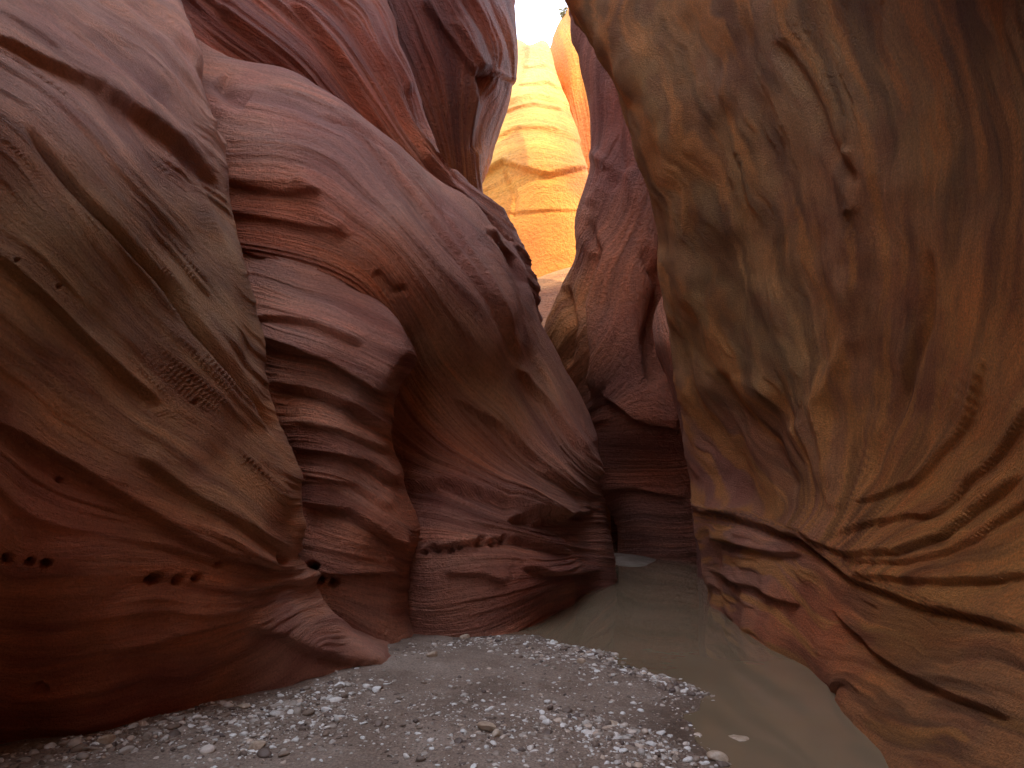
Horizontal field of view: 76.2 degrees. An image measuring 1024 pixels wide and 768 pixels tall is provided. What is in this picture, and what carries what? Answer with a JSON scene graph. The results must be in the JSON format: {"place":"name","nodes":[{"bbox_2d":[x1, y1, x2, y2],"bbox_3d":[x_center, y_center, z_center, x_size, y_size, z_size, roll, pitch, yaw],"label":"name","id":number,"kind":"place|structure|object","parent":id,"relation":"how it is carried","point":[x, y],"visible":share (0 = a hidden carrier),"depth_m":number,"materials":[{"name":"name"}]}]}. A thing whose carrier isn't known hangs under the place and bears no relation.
{"place":"outdoors","nodes":[
{"label":"outdoors","id":0,"kind":"place"},
{"bbox_2d":[0,634,731,767],"bbox_3d":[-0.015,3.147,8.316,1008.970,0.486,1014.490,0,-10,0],"label":"ground","id":1,"kind":"structure","parent":0,"point":[473,659],"depth_m":4.34,"materials":[{"name":"grey gravel"}]},
{"bbox_2d":[96,734,115,743],"bbox_3d":[-2.392,2.103,3.854,0.108,0.066,0.052,10,-14,-44],"label":"river rock","id":2,"kind":"object","parent":1,"relation":"on","point":[107,739],"visible":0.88,"depth_m":3.84,"materials":[{"name":"stone"}]},
{"bbox_2d":[0,0,390,743],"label":"buttress","id":3,"kind":"structure","parent":1,"relation":"on","point":[152,532],"depth_m":4.20,"materials":[{"name":"stone"}]},
{"bbox_2d":[236,703,250,708],"bbox_3d":[-1.869,2.241,4.547,0.094,0.028,0.078,8,-13,-37],"label":"river rock","id":4,"kind":"object","parent":1,"relation":"on","point":[244,706],"visible":1,"depth_m":4.53,"materials":[{"name":"stone"}]},
{"bbox_2d":[248,740,266,749],"bbox_3d":[-1.498,2.131,3.849,0.096,0.054,0.136,0,-10,0],"label":"river rock","id":5,"kind":"object","parent":1,"relation":"on","point":[257,744],"visible":0.87,"depth_m":3.82,"materials":[{"name":"stone"}]},
{"bbox_2d":[242,253,419,643],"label":"stacked ledges","id":6,"kind":"object","parent":1,"relation":"on","point":[341,358],"visible":0.51,"depth_m":6.99,"materials":[{"name":"stone"}]},
{"bbox_2d":[181,0,542,322],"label":"red wall","id":7,"kind":"structure","parent":1,"relation":"on","point":[351,53],"depth_m":14.04,"materials":[{"name":"stone"}]},
{"bbox_2d":[196,38,617,636],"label":"domed buttress","id":8,"kind":"structure","parent":1,"relation":"on","point":[494,436],"depth_m":9.02,"materials":[{"name":"stone"}]},
{"bbox_2d":[426,651,437,656],"bbox_3d":[-0.735,2.517,6.071,0.081,0.065,0.166,-4,-11,23],"label":"river rock","id":9,"kind":"object","parent":1,"relation":"on","point":[433,654],"visible":0.89,"depth_m":6.02,"materials":[{"name":"stone"}]},
{"bbox_2d":[460,634,469,638],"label":"river rock","id":10,"kind":"object","parent":1,"relation":"on","point":[464,636],"visible":0.88,"depth_m":7.25,"materials":[{"name":"stone"}]},
{"bbox_2d":[477,721,495,730],"bbox_3d":[-0.156,2.109,4.017,0.135,0.047,0.069,-4,-11,20],"label":"river rock","id":11,"kind":"object","parent":1,"relation":"on","point":[486,725],"visible":0.95,"depth_m":4.00,"materials":[{"name":"stone"}]},
{"bbox_2d":[492,729,499,737],"bbox_3d":[-0.092,2.109,3.923,0.042,0.059,0.082,-5,-11,25],"label":"river rock","id":12,"kind":"object","parent":1,"relation":"on","point":[495,733],"visible":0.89,"depth_m":3.91,"materials":[{"name":"stone"}]},
{"bbox_2d":[577,658,585,663],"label":"river rock","id":13,"kind":"object","parent":1,"relation":"on","point":[581,660],"visible":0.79,"depth_m":5.98,"materials":[{"name":"stone"}]},
{"bbox_2d":[610,513,617,546],"bbox_3d":[3.373,3.676,22.419,5.347,6.383,1.693,0,-10,0],"label":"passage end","id":14,"kind":"object","parent":1,"relation":"on","point":[614,534],"depth_m":22.72,"materials":[{"name":"stone"}]},
{"bbox_2d":[706,750,728,761],"bbox_3d":[1.214,2.212,3.873,0.120,0.070,0.109,0,-10,0],"label":"river rock","id":15,"kind":"object","parent":1,"relation":"on","point":[715,755],"visible":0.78,"depth_m":3.84,"materials":[{"name":"stone"}]},
{"bbox_2d":[729,735,748,740],"bbox_3d":[1.471,2.319,4.254,0.168,0.073,0.196,3,-11,-17],"label":"river rock","id":16,"kind":"object","parent":1,"relation":"on","point":[740,738],"visible":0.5,"depth_m":4.20,"materials":[{"name":"stone"}]},
{"bbox_2d":[564,0,1023,767],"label":"overhanging wall","id":17,"kind":"structure","parent":1,"relation":"on","point":[836,190],"depth_m":5.50,"materials":[{"name":"stone"}]},
{"bbox_2d":[388,0,517,192],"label":"rock wall","id":18,"kind":"structure","parent":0,"point":[462,57],"depth_m":20.70,"materials":[{"name":"stone"}]},
{"bbox_2d":[515,0,567,46],"label":"sky","id":19,"kind":"structure","parent":0,"point":[536,20],"materials":[{"name":"white"}]},
{"bbox_2d":[482,8,610,534],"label":"sandstone cliff","id":20,"kind":"structure","parent":0,"point":[533,184],"depth_m":36.72,"materials":[{"name":"stone"}]},
{"bbox_2d":[558,2,567,17],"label":"shrub","id":21,"kind":"object","parent":20,"relation":"on","point":[563,13],"visible":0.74,"depth_m":48.06,"materials":[{"name":"yellow plant"}]},
{"bbox_2d":[544,11,696,561],"bbox_3d":[4.132,-11.478,19.439,6.525,33.853,15.755,0,-10,0],"label":"fluted bend","id":22,"kind":"object","parent":20,"relation":"attached to","point":[598,325],"visible":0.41,"depth_m":17.00,"materials":[{"name":"stone"}]},
{"bbox_2d":[508,547,888,767],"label":"stream water","id":23,"kind":"structure","parent":0,"point":[657,616],"depth_m":6.07,"materials":[{"name":"brown liquid"}]},
{"bbox_2d":[614,553,655,566],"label":"sandbar","id":24,"kind":"structure","parent":23,"relation":"on","point":[628,560],"depth_m":16.64,"materials":[{"name":"brown sand"}]},
{"bbox_2d":[652,297,702,578],"bbox_3d":[4.560,0.490,15.386,2.431,8.105,7.117,-2,-10,11],"label":"narrow bulge","id":25,"kind":"object","parent":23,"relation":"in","point":[660,327],"visible":0.11,"depth_m":13.24,"materials":[{"name":"stone"}]}
]}

